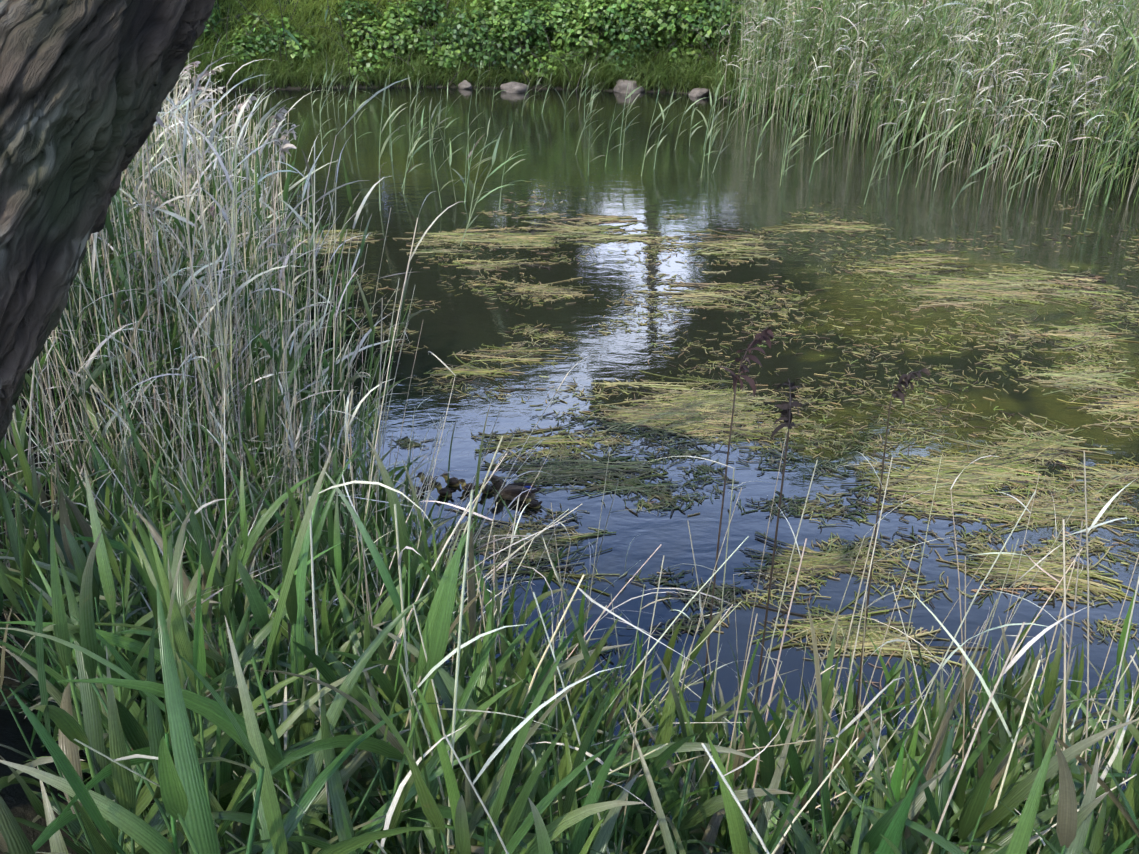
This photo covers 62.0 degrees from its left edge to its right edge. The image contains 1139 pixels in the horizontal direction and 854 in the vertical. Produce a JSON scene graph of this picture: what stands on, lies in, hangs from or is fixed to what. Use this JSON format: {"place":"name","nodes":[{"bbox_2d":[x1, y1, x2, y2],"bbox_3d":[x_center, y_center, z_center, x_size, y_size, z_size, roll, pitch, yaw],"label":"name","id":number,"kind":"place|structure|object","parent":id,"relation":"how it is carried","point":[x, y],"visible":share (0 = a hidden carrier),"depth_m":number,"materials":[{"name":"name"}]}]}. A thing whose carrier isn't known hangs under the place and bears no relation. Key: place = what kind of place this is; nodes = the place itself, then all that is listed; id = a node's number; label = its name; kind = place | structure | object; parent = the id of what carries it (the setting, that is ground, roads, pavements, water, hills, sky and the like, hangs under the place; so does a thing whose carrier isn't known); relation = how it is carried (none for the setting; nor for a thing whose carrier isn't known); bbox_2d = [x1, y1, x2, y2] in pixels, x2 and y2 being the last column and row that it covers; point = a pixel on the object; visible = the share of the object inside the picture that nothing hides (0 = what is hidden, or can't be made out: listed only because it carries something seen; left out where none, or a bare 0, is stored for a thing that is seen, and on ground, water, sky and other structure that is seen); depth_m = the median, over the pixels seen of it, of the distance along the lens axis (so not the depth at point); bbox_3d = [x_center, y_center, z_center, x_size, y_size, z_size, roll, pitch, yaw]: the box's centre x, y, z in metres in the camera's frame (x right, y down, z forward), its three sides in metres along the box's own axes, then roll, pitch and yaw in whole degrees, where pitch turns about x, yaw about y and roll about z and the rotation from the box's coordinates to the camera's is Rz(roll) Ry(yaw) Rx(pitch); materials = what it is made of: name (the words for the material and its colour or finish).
{"place":"outdoors","nodes":[
{"label":"outdoors","id":0,"kind":"place"},
{"bbox_2d":[0,0,1138,853],"bbox_3d":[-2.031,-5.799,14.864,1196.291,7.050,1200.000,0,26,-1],"label":"ground","id":1,"kind":"structure","parent":0,"point":[16,800],"depth_m":3.36,"materials":[{"name":"brown soil"}]},
{"bbox_2d":[0,0,343,442],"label":"willow","id":2,"kind":"object","parent":1,"relation":"on","point":[86,87],"depth_m":1.93,"materials":[{"name":"plant"}]},
{"bbox_2d":[0,35,432,658],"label":"reeds","id":3,"kind":"object","parent":1,"relation":"on","point":[233,218],"depth_m":4.98,"materials":[{"name":"beige plant"}]},
{"bbox_2d":[125,61,312,254],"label":"reed plumes","id":4,"kind":"object","parent":3,"relation":"attached to","point":[279,117],"visible":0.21,"depth_m":5.35,"materials":[{"name":"beige plant"}]},
{"bbox_2d":[458,80,471,88],"bbox_3d":[-3.312,-10.854,30.077,0.391,0.297,0.529,-8,27,-15],"label":"rock","id":5,"kind":"object","parent":1,"relation":"on","point":[464,84],"visible":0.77,"depth_m":29.95,"materials":[{"name":"grey stone"}]},
{"bbox_2d":[500,82,528,92],"bbox_3d":[-1.707,-10.513,29.391,0.894,0.374,0.894,0,26,-1],"label":"rock","id":6,"kind":"object","parent":1,"relation":"on","point":[513,87],"visible":0.71,"depth_m":29.14,"materials":[{"name":"grey stone"}]},
{"bbox_2d":[202,0,829,90],"bbox_3d":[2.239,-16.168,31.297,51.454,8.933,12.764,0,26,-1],"label":"shrub","id":7,"kind":"object","parent":1,"relation":"on","point":[573,21],"depth_m":29.86,"materials":[{"name":"green plant"}]},
{"bbox_2d":[0,119,1138,853],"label":"reeds","id":8,"kind":"object","parent":1,"relation":"on","point":[228,708],"depth_m":1.87,"materials":[{"name":"green plant"}]},
{"bbox_2d":[0,75,1136,850],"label":"dry reed leaves","id":9,"kind":"object","parent":8,"relation":"attached to","point":[530,749],"visible":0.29,"depth_m":2.24,"materials":[{"name":"beige plant"}]},
{"bbox_2d":[716,326,929,439],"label":"reed plumes","id":10,"kind":"object","parent":8,"relation":"attached to","point":[784,406],"visible":1,"depth_m":3.15,"materials":[{"name":"brown plant"}]},
{"bbox_2d":[613,79,644,93],"bbox_3d":[1.850,-10.547,29.376,0.987,0.449,1.122,14,29,27],"label":"rock","id":11,"kind":"object","parent":1,"relation":"on","point":[621,86],"visible":0.73,"depth_m":29.00,"materials":[{"name":"grey stone"}]},
{"bbox_2d":[688,88,708,96],"bbox_3d":[3.876,-9.986,28.453,0.663,0.364,0.899,0,26,-1],"label":"rock","id":12,"kind":"object","parent":1,"relation":"on","point":[699,92],"visible":0.71,"depth_m":28.15,"materials":[{"name":"grey stone"}]},
{"bbox_2d":[701,0,1138,205],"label":"reeds","id":13,"kind":"object","parent":1,"relation":"on","point":[857,97],"depth_m":19.32,"materials":[{"name":"green plant"}]},
{"bbox_2d":[759,0,1124,33],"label":"reed plumes","id":14,"kind":"object","parent":13,"relation":"attached to","point":[1087,28],"visible":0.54,"depth_m":17.88,"materials":[{"name":"beige plant"}]},
{"bbox_2d":[129,87,1138,835],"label":"water","id":15,"kind":"structure","parent":0,"point":[727,193],"depth_m":10.31,"materials":[{"name":"liquid"}]},
{"bbox_2d":[401,483,424,494],"bbox_3d":[-1.157,0.461,7.006,0.172,0.114,0.080,0,26,-1],"label":"duckling","id":16,"kind":"object","parent":15,"relation":"on","point":[416,489],"visible":0.29,"depth_m":7.00},
{"bbox_2d":[417,472,437,484],"bbox_3d":[-1.079,0.387,7.157,0.168,0.114,0.083,0,26,-1],"label":"duckling","id":17,"kind":"object","parent":15,"relation":"on","point":[422,477],"visible":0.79,"depth_m":7.13},
{"bbox_2d":[432,482,452,496],"bbox_3d":[-0.936,0.465,6.999,0.163,0.113,0.087,0,26,-1],"label":"duckling","id":18,"kind":"object","parent":15,"relation":"on","point":[441,491],"visible":0.94,"depth_m":6.99},
{"bbox_2d":[441,472,459,486],"bbox_3d":[-0.897,0.398,7.138,0.166,0.112,0.080,0,26,-1],"label":"duckling","id":19,"kind":"object","parent":15,"relation":"on","point":[452,481],"visible":0.73,"depth_m":7.12},
{"bbox_2d":[456,479,475,491],"bbox_3d":[-0.762,0.437,7.062,0.163,0.108,0.076,0,26,-1],"label":"duckling","id":20,"kind":"object","parent":15,"relation":"on","point":[464,485],"visible":0.85,"depth_m":7.05},
{"bbox_2d":[479,483,494,493],"bbox_3d":[-0.623,0.455,7.030,0.153,0.101,0.070,-17,31,-31],"label":"duckling","id":21,"kind":"object","parent":15,"relation":"on","point":[485,489],"visible":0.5,"depth_m":7.02},
{"bbox_2d":[486,475,541,500],"bbox_3d":[-0.411,0.459,6.960,0.414,0.199,0.152,0,26,-1],"label":"duck","id":22,"kind":"object","parent":15,"relation":"on","point":[512,491],"visible":0.88,"depth_m":6.94},
{"bbox_2d":[521,495,541,507],"bbox_3d":[-0.273,0.541,6.850,0.156,0.103,0.073,0,26,-1],"label":"duckling","id":23,"kind":"object","parent":15,"relation":"on","point":[535,503],"visible":0.98,"depth_m":6.84},
{"bbox_2d":[223,181,1138,706],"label":"floating pondweed","id":24,"kind":"object","parent":15,"relation":"on","point":[689,415],"visible":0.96,"depth_m":7.82,"materials":[{"name":"green plant"}]},
{"bbox_2d":[170,0,1138,153],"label":"bank grass","id":25,"kind":"structure","parent":0,"point":[604,75],"depth_m":29.80,"materials":[{"name":"green plant"}]},
{"bbox_2d":[240,51,1138,245],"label":"reeds","id":26,"kind":"object","parent":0,"point":[716,133],"depth_m":16.94,"materials":[{"name":"green plant"}]}
]}

